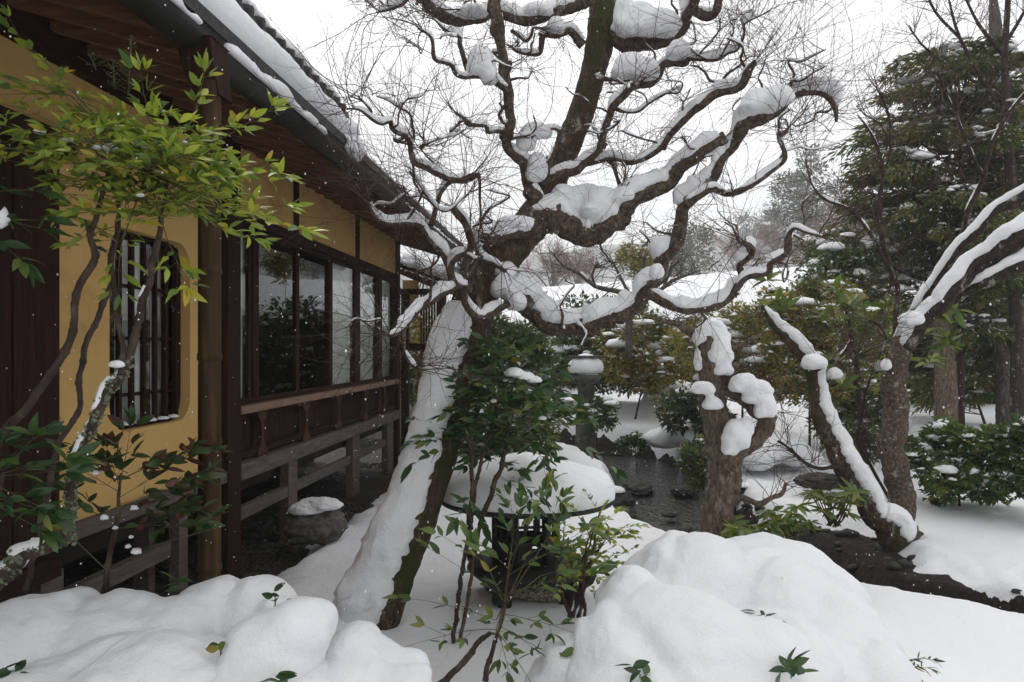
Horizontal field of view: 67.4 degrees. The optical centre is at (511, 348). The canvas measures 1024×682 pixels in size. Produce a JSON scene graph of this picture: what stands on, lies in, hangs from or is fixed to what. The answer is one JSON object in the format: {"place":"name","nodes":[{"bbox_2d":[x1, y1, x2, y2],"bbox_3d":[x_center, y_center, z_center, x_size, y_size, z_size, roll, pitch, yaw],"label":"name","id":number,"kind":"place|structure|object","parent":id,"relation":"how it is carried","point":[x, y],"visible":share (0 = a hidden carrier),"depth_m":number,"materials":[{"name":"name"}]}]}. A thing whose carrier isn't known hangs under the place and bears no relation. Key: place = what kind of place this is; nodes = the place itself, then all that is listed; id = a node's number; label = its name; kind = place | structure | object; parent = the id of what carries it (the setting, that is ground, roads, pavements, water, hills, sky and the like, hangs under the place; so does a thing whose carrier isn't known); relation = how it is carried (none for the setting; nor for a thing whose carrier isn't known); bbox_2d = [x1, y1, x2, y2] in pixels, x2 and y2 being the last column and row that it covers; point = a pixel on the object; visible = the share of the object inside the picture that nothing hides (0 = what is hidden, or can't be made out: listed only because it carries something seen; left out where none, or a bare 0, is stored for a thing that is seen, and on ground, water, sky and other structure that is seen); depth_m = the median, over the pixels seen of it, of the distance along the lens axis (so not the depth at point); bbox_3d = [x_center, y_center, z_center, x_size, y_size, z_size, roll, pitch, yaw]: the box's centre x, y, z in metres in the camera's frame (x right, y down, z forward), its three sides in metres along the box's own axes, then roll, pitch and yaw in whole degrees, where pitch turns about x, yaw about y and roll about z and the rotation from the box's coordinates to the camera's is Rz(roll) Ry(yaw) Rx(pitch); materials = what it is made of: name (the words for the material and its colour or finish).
{"place":"outdoors","nodes":[
{"label":"outdoors","id":0,"kind":"place"},
{"bbox_2d":[0,447,400,602],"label":"gravel","id":1,"kind":"structure","parent":0,"point":[270,555],"depth_m":5.55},
{"bbox_2d":[400,314,433,407],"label":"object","id":2,"kind":"object","parent":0,"point":[415,377],"visible":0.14,"depth_m":12.11,"materials":[{"name":"green plant"}]},
{"bbox_2d":[0,0,1023,639],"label":"falling snow","id":3,"kind":"structure","parent":0,"point":[550,294],"depth_m":2.19,"materials":[{"name":"white snow"}]},
{"bbox_2d":[491,587,586,602],"bbox_3d":[0.143,1.277,4.218,0.599,0.197,0.433,0,0,0],"label":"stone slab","id":4,"kind":"object","parent":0,"point":[539,595],"visible":0.19,"depth_m":4.02,"materials":[{"name":"grey stone"}]},
{"bbox_2d":[190,368,1023,613],"bbox_3d":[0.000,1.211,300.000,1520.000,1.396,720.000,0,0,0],"label":"ground","id":5,"kind":"structure","parent":0,"point":[880,574],"depth_m":5.87,"materials":[{"name":"soil"}]},
{"bbox_2d":[0,574,329,681],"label":"snowy shrub","id":6,"kind":"object","parent":5,"relation":"on","point":[84,634],"visible":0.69,"depth_m":2.12,"materials":[{"name":"white snow"}]},
{"bbox_2d":[0,660,27,676],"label":"leaf sprig","id":7,"kind":"object","parent":6,"relation":"on","point":[19,665],"visible":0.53,"depth_m":1.88,"materials":[{"name":"green plant"}]},
{"bbox_2d":[0,185,106,552],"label":"nandina","id":8,"kind":"object","parent":6,"relation":"on","point":[77,464],"visible":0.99,"depth_m":1.84,"materials":[{"name":"green plant"}]},
{"bbox_2d":[41,405,232,593],"bbox_3d":[-1.210,0.509,2.472,0.623,0.659,0.339,0,0,0],"label":"nandina","id":9,"kind":"object","parent":6,"relation":"on","point":[211,473],"visible":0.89,"depth_m":2.46,"materials":[{"name":"green plant"}]},
{"bbox_2d":[0,4,328,595],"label":"nandina","id":10,"kind":"object","parent":6,"relation":"on","point":[155,151],"visible":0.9,"depth_m":2.03,"materials":[{"name":"green plant"}]},
{"bbox_2d":[160,571,192,593],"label":"leaf sprig","id":11,"kind":"object","parent":6,"relation":"on","point":[179,587],"visible":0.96,"depth_m":2.54,"materials":[{"name":"green plant"}]},
{"bbox_2d":[215,596,337,681],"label":"snowy shrub","id":12,"kind":"object","parent":6,"relation":"on","point":[295,634],"visible":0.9,"depth_m":1.95,"materials":[{"name":"white snow"}]},
{"bbox_2d":[205,641,224,655],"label":"leaf sprig","id":13,"kind":"object","parent":12,"relation":"on","point":[213,647],"visible":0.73,"depth_m":1.95,"materials":[{"name":"plant"}]},
{"bbox_2d":[261,583,292,606],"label":"leaf sprig","id":14,"kind":"object","parent":12,"relation":"on","point":[269,595],"visible":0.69,"depth_m":2.20,"materials":[{"name":"green plant"}]},
{"bbox_2d":[261,670,297,681],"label":"leaf sprig","id":15,"kind":"object","parent":12,"relation":"on","point":[283,676],"visible":1,"depth_m":1.85,"materials":[{"name":"green plant"}]},
{"bbox_2d":[324,620,431,681],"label":"snowy shrub","id":16,"kind":"object","parent":6,"relation":"on","point":[361,651],"visible":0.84,"depth_m":2.11,"materials":[{"name":"white snow"}]},
{"bbox_2d":[582,395,620,458],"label":"shrub","id":17,"kind":"object","parent":5,"relation":"on","point":[607,417],"visible":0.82,"depth_m":9.39,"materials":[{"name":"green plant"}]},
{"bbox_2d":[613,486,635,507],"bbox_3d":[1.031,1.502,7.611,0.372,0.291,0.320,0,0,0],"label":"stone","id":18,"kind":"object","parent":5,"relation":"on","point":[623,497],"visible":0.37,"depth_m":7.51,"materials":[{"name":"white stone"}]},
{"bbox_2d":[613,430,647,465],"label":"shrub","id":19,"kind":"object","parent":5,"relation":"on","point":[635,440],"visible":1,"depth_m":9.74,"materials":[{"name":"green plant"}]},
{"bbox_2d":[613,238,653,393],"bbox_3d":[2.251,-0.518,13.728,0.860,2.997,1.069,0,0,0],"label":"pine tree","id":20,"kind":"object","parent":5,"relation":"on","point":[634,260],"visible":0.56,"depth_m":13.68,"materials":[{"name":"green plant"}]},
{"bbox_2d":[672,434,707,499],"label":"shrub","id":21,"kind":"object","parent":5,"relation":"on","point":[691,456],"visible":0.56,"depth_m":7.39,"materials":[{"name":"green plant"}]},
{"bbox_2d":[606,288,853,538],"bbox_3d":[1.365,0.543,4.907,1.490,1.913,0.642,0,0,-10],"label":"pollarded tree","id":22,"kind":"object","parent":5,"relation":"on","point":[726,451],"visible":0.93,"depth_m":4.86,"materials":[{"name":"brown plant"}]},
{"bbox_2d":[750,502,821,541],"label":"rhododendron","id":23,"kind":"object","parent":5,"relation":"on","point":[782,527],"visible":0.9,"depth_m":5.01,"materials":[{"name":"green plant"}]},
{"bbox_2d":[608,451,1022,593],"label":"bank pebbles","id":24,"kind":"object","parent":5,"relation":"on","point":[899,564],"visible":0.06,"depth_m":5.55,"materials":[{"name":"stone"}]},
{"bbox_2d":[537,232,721,357],"bbox_3d":[1.431,-0.703,9.504,2.376,1.654,1.092,0,0,0],"label":"bare tree","id":25,"kind":"object","parent":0,"point":[628,341],"visible":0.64,"depth_m":9.53,"materials":[{"name":"grey plant"}]},
{"bbox_2d":[251,0,1023,256],"label":"sky","id":26,"kind":"structure","parent":0,"point":[295,16],"materials":[{"name":"white"}]},
{"bbox_2d":[277,350,1023,681],"bbox_3d":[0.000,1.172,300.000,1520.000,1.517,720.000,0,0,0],"label":"snow ground","id":27,"kind":"structure","parent":0,"point":[971,649],"depth_m":4.66,"materials":[{"name":"white snow"}]},
{"bbox_2d":[0,0,466,601],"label":"tea house","id":28,"kind":"structure","parent":27,"relation":"on","point":[222,372],"depth_m":3.92,"materials":[{"name":"paint"}]},
{"bbox_2d":[110,230,180,429],"bbox_3d":[-1.906,-0.065,4.080,0.152,1.120,1.145,0,0,5],"label":"lattice window","id":29,"kind":"structure","parent":28,"relation":"in","point":[153,386],"depth_m":4.04,"materials":[{"name":"brown wood"}]},
{"bbox_2d":[241,223,393,404],"bbox_3d":[-1.614,-0.225,7.103,0.067,1.220,4.510,0,0,5],"label":"window frame","id":30,"kind":"structure","parent":28,"relation":"in","point":[250,255],"depth_m":6.79,"materials":[{"name":"brown wood"}]},
{"bbox_2d":[280,497,348,545],"bbox_3d":[-1.376,1.198,5.346,0.460,0.349,0.391,0,0,0],"label":"boulder","id":31,"kind":"object","parent":27,"relation":"on","point":[312,521],"visible":1,"depth_m":5.21,"materials":[{"name":"grey stone"}]},
{"bbox_2d":[400,249,459,449],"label":"garden wing","id":32,"kind":"structure","parent":27,"relation":"on","point":[405,386],"depth_m":10.60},
{"bbox_2d":[417,312,568,399],"bbox_3d":[-0.129,0.411,9.048,1.570,1.871,1.567,0,0,39],"label":"evergreen shrub","id":33,"kind":"object","parent":27,"relation":"on","point":[535,332],"visible":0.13,"depth_m":8.85,"materials":[{"name":"green plant"}]},
{"bbox_2d":[382,469,618,681],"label":"nandina","id":34,"kind":"object","parent":27,"relation":"on","point":[473,536],"visible":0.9,"depth_m":2.72,"materials":[{"name":"green plant"}]},
{"bbox_2d":[398,332,628,643],"bbox_3d":[-0.019,0.635,3.785,1.066,1.481,0.864,0,0,0],"label":"nandina","id":35,"kind":"object","parent":27,"relation":"on","point":[541,393],"visible":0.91,"depth_m":3.65,"materials":[{"name":"green plant"}]},
{"bbox_2d":[458,388,569,457],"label":"evergreen shrub","id":36,"kind":"object","parent":27,"relation":"on","point":[538,436],"visible":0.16,"depth_m":7.29,"materials":[{"name":"green plant"}]},
{"bbox_2d":[442,452,614,608],"bbox_3d":[0.079,1.008,4.200,0.964,0.862,0.965,0,0,0],"label":"garden lantern","id":37,"kind":"object","parent":27,"relation":"on","point":[596,483],"visible":0.65,"depth_m":3.95,"materials":[{"name":"black metal"}]},
{"bbox_2d":[519,234,587,286],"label":"bare tree","id":38,"kind":"object","parent":27,"relation":"on","point":[555,279],"visible":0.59,"depth_m":55.48,"materials":[{"name":"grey plant"}]},
{"bbox_2d":[543,235,603,284],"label":"bare tree","id":39,"kind":"object","parent":27,"relation":"on","point":[584,259],"visible":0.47,"depth_m":61.75,"materials":[{"name":"grey plant"}]},
{"bbox_2d":[568,353,603,458],"bbox_3d":[0.947,0.894,9.900,0.461,1.656,0.469,0,0,0],"label":"stone lantern","id":40,"kind":"object","parent":27,"relation":"on","point":[586,377],"visible":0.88,"depth_m":9.78,"materials":[{"name":"white stone"}]},
{"bbox_2d":[537,290,647,401],"bbox_3d":[1.214,-0.018,12.449,2.302,1.822,2.093,0,0,0],"label":"evergreen shrub","id":41,"kind":"object","parent":27,"relation":"on","point":[571,343],"visible":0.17,"depth_m":12.05,"materials":[{"name":"green plant"}]},
{"bbox_2d":[548,488,649,617],"bbox_3d":[0.382,0.994,3.675,0.504,0.620,0.374,0,0,22],"label":"leaved shrub","id":42,"kind":"object","parent":27,"relation":"on","point":[592,555],"visible":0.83,"depth_m":3.68,"materials":[{"name":"green plant"}]},
{"bbox_2d":[222,0,986,633],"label":"maple tree","id":43,"kind":"object","parent":27,"relation":"on","point":[484,278],"visible":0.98,"depth_m":3.72,"materials":[{"name":"brown plant"}]},
{"bbox_2d":[614,506,636,518],"bbox_3d":[0.991,1.492,6.901,0.276,0.148,0.270,0,0,0],"label":"stone","id":44,"kind":"object","parent":27,"relation":"on","point":[630,511],"visible":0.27,"depth_m":6.85,"materials":[{"name":"grey stone"}]},
{"bbox_2d":[582,303,699,418],"bbox_3d":[2.095,0.174,11.227,1.910,1.784,1.800,0,0,-28],"label":"evergreen shrub","id":45,"kind":"object","parent":27,"relation":"on","point":[650,373],"visible":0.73,"depth_m":10.90,"materials":[{"name":"green plant"}]},
{"bbox_2d":[446,266,857,387],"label":"long hall","id":46,"kind":"structure","parent":27,"relation":"on","point":[708,281],"depth_m":17.18,"materials":[{"name":"white"}]},
{"bbox_2d":[628,380,693,410],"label":"snowy shrub","id":47,"kind":"object","parent":27,"relation":"on","point":[646,403],"visible":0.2,"depth_m":11.93,"materials":[{"name":"snow"}]},
{"bbox_2d":[643,419,704,448],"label":"snowy shrub","id":48,"kind":"object","parent":27,"relation":"on","point":[658,438],"visible":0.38,"depth_m":9.50,"materials":[{"name":"white snow"}]},
{"bbox_2d":[648,220,721,276],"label":"pine tree","id":49,"kind":"object","parent":27,"relation":"on","point":[699,237],"visible":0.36,"depth_m":64.29,"materials":[{"name":"grey plant"}]},
{"bbox_2d":[650,381,737,475],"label":"evergreen shrub","id":50,"kind":"object","parent":27,"relation":"on","point":[685,405],"visible":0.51,"depth_m":9.09,"materials":[{"name":"green plant"}]},
{"bbox_2d":[662,300,808,417],"bbox_3d":[2.761,0.286,9.403,1.757,1.886,1.782,0,0,-31],"label":"evergreen shrub","id":51,"kind":"object","parent":27,"relation":"on","point":[687,348],"visible":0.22,"depth_m":9.22,"materials":[{"name":"green plant"}]},
{"bbox_2d":[705,222,771,270],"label":"bare tree","id":52,"kind":"object","parent":27,"relation":"on","point":[728,251],"visible":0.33,"depth_m":102.81,"materials":[{"name":"grey plant"}]},
{"bbox_2d":[565,530,921,681],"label":"snowy shrub","id":53,"kind":"object","parent":27,"relation":"on","point":[677,629],"visible":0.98,"depth_m":2.45,"materials":[{"name":"white snow"}]},
{"bbox_2d":[525,631,573,681],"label":"snowy shrub","id":54,"kind":"object","parent":53,"relation":"on","point":[552,666],"visible":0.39,"depth_m":2.55,"materials":[{"name":"white snow"}]},
{"bbox_2d":[559,647,572,656],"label":"leaf sprig","id":55,"kind":"object","parent":54,"relation":"on","point":[568,651],"visible":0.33,"depth_m":2.50,"materials":[{"name":"green plant"}]},
{"bbox_2d":[614,659,651,681],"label":"leaf sprig","id":56,"kind":"object","parent":53,"relation":"on","point":[643,665],"visible":1,"depth_m":2.19,"materials":[{"name":"green plant"}]},
{"bbox_2d":[741,609,785,622],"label":"leaf sprig","id":57,"kind":"object","parent":53,"relation":"on","point":[763,613],"visible":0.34,"depth_m":2.46,"materials":[{"name":"green plant"}]},
{"bbox_2d":[769,647,817,681],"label":"leaf sprig","id":58,"kind":"object","parent":53,"relation":"on","point":[793,667],"visible":1,"depth_m":2.16,"materials":[{"name":"green plant"}]},
{"bbox_2d":[738,482,748,501],"bbox_3d":[2.337,1.432,7.691,0.533,0.199,0.386,0,0,0],"label":"stone","id":59,"kind":"object","parent":27,"relation":"on","point":[743,487],"visible":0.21,"depth_m":7.54,"materials":[{"name":"white"}]},
{"bbox_2d":[718,515,780,538],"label":"rhododendron","id":60,"kind":"object","parent":27,"relation":"on","point":[731,530],"visible":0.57,"depth_m":4.80,"materials":[{"name":"green plant"}]},
{"bbox_2d":[726,202,797,265],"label":"pine tree","id":61,"kind":"object","parent":27,"relation":"on","point":[744,233],"visible":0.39,"depth_m":149.10,"materials":[{"name":"grey plant"}]},
{"bbox_2d":[749,213,809,267],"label":"bare tree","id":62,"kind":"object","parent":27,"relation":"on","point":[773,243],"visible":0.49,"depth_m":62.07,"materials":[{"name":"grey plant"}]},
{"bbox_2d":[741,431,823,470],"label":"snowy shrub","id":63,"kind":"object","parent":27,"relation":"on","point":[802,451],"visible":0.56,"depth_m":7.87,"materials":[{"name":"white snow"}]},
{"bbox_2d":[762,144,856,266],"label":"pine tree","id":64,"kind":"object","parent":27,"relation":"on","point":[791,195],"visible":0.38,"depth_m":74.99,"materials":[{"name":"grey plant"}]},
{"bbox_2d":[737,277,892,446],"bbox_3d":[3.293,0.264,8.431,1.719,2.103,1.723,0,0,41],"label":"evergreen shrub","id":65,"kind":"object","parent":27,"relation":"on","point":[811,296],"visible":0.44,"depth_m":8.13,"materials":[{"name":"green plant"}]},
{"bbox_2d":[793,472,840,490],"bbox_3d":[2.796,1.208,6.968,0.463,0.159,0.386,0,0,0],"label":"stone","id":66,"kind":"object","parent":27,"relation":"on","point":[831,479],"visible":0.74,"depth_m":6.86,"materials":[{"name":"grey stone"}]},
{"bbox_2d":[808,191,856,233],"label":"bare tree","id":67,"kind":"object","parent":27,"relation":"on","point":[824,220],"visible":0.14,"depth_m":57.91,"materials":[{"name":"grey plant"}]},
{"bbox_2d":[795,477,870,527],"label":"rhododendron","id":68,"kind":"object","parent":27,"relation":"on","point":[850,498],"visible":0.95,"depth_m":5.09,"materials":[{"name":"green plant"}]},
{"bbox_2d":[818,417,880,463],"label":"shrub","id":69,"kind":"object","parent":27,"relation":"on","point":[850,424],"visible":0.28,"depth_m":7.03,"materials":[{"name":"green plant"}]},
{"bbox_2d":[825,208,883,237],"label":"bare tree","id":70,"kind":"object","parent":27,"relation":"on","point":[857,225],"visible":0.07,"depth_m":49.63,"materials":[{"name":"grey plant"}]},
{"bbox_2d":[801,359,912,438],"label":"evergreen shrub","id":71,"kind":"object","parent":27,"relation":"on","point":[846,407],"visible":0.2,"depth_m":8.50,"materials":[{"name":"green plant"}]},
{"bbox_2d":[787,223,930,307],"bbox_3d":[4.678,-0.376,10.613,1.687,2.786,1.991,0,0,0],"label":"evergreen shrub","id":72,"kind":"object","parent":27,"relation":"on","point":[830,271],"visible":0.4,"depth_m":10.08,"materials":[{"name":"green plant"}]},
{"bbox_2d":[751,271,978,464],"bbox_3d":[2.853,0.313,6.136,1.732,2.086,1.530,0,0,0],"label":"camellia tree","id":73,"kind":"object","parent":27,"relation":"on","point":[938,347],"visible":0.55,"depth_m":6.26,"materials":[{"name":"green plant"}]},
{"bbox_2d":[734,0,1023,553],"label":"forked tree","id":74,"kind":"object","parent":27,"relation":"on","point":[957,270],"visible":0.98,"depth_m":5.43,"materials":[{"name":"brown plant"}]},
{"bbox_2d":[818,34,1023,424],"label":"hemlock tree","id":75,"kind":"object","parent":27,"relation":"on","point":[946,197],"visible":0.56,"depth_m":9.62,"materials":[{"name":"green plant"}]},
{"bbox_2d":[909,651,944,681],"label":"fern frond","id":76,"kind":"object","parent":27,"relation":"on","point":[918,659],"visible":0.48,"depth_m":2.52,"materials":[{"name":"green plant"}]},
{"bbox_2d":[871,286,986,370],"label":"storehouse","id":77,"kind":"structure","parent":27,"relation":"on","point":[878,367],"depth_m":18.09,"materials":[{"name":"white paint"}]},
{"bbox_2d":[867,366,994,403],"bbox_3d":[7.782,0.751,12.485,4.696,0.997,0.490,0,0,0],"label":"board fence","id":78,"kind":"object","parent":27,"relation":"on","point":[991,387],"depth_m":12.44,"materials":[{"name":"brown wood"}]},
{"bbox_2d":[863,318,1023,423],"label":"hemlock tree","id":79,"kind":"object","parent":27,"relation":"on","point":[922,391],"visible":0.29,"depth_m":10.44,"materials":[{"name":"green plant"}]},
{"bbox_2d":[864,0,1023,429],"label":"bare tree","id":80,"kind":"object","parent":27,"relation":"on","point":[1016,345],"visible":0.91,"depth_m":9.15,"materials":[{"name":"brown plant"}]},
{"bbox_2d":[932,316,957,421],"bbox_3d":[5.410,0.087,9.596,0.304,1.858,0.279,0,0,0],"label":"cedar tree","id":81,"kind":"object","parent":27,"relation":"on","point":[945,387],"visible":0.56,"depth_m":9.50,"materials":[{"name":"brown plant"}]},
{"bbox_2d":[904,412,1021,506],"bbox_3d":[3.720,0.947,6.408,1.202,0.796,1.055,0,0,0],"label":"azalea bush","id":82,"kind":"object","parent":27,"relation":"on","point":[960,468],"visible":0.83,"depth_m":6.17,"materials":[{"name":"green plant"}]},
{"bbox_2d":[952,0,1010,426],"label":"cedar tree","id":83,"kind":"object","parent":27,"relation":"on","point":[1001,358],"visible":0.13,"depth_m":10.22,"materials":[{"name":"brown plant"}]},
{"bbox_2d":[949,68,1023,369],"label":"hemlock tree","id":84,"kind":"object","parent":27,"relation":"on","point":[965,187],"visible":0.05,"depth_m":10.72,"materials":[{"name":"green plant"}]},
{"bbox_2d":[981,412,1023,502],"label":"azalea bush","id":85,"kind":"object","parent":27,"relation":"on","point":[1015,454],"visible":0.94,"depth_m":5.89,"materials":[{"name":"green plant"}]},
{"bbox_2d":[597,453,706,531],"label":"stream water","id":86,"kind":"structure","parent":0,"point":[650,509],"depth_m":8.42,"materials":[{"name":"black liquid"}]},
{"bbox_2d":[617,481,653,496],"bbox_3d":[1.357,1.557,8.484,0.433,0.176,0.382,0,0,0],"label":"stone","id":87,"kind":"object","parent":86,"relation":"in","point":[638,488],"visible":0.72,"depth_m":8.34,"materials":[{"name":"grey stone"}]},
{"bbox_2d":[662,511,677,517],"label":"stone","id":88,"kind":"object","parent":86,"relation":"in","point":[669,514],"visible":1,"depth_m":7.36,"materials":[{"name":"grey stone"}]},
{"bbox_2d":[669,485,698,496],"bbox_3d":[1.878,1.552,8.385,0.312,0.135,0.330,0,0,0],"label":"stone","id":89,"kind":"object","parent":86,"relation":"on","point":[683,491],"visible":0.94,"depth_m":8.28,"materials":[{"name":"grey stone"}]},
{"bbox_2d":[676,526,695,532],"bbox_3d":[1.566,1.636,6.912,0.169,0.070,0.135,0,0,0],"label":"stone","id":90,"kind":"object","parent":86,"relation":"on","point":[685,529],"visible":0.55,"depth_m":6.87,"materials":[{"name":"grey stone"}]},
{"bbox_2d":[400,225,928,348],"bbox_3d":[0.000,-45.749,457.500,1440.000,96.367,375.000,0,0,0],"label":"hills","id":91,"kind":"structure","parent":0,"point":[599,260],"depth_m":456.65,"materials":[{"name":"white snow"}]}
]}

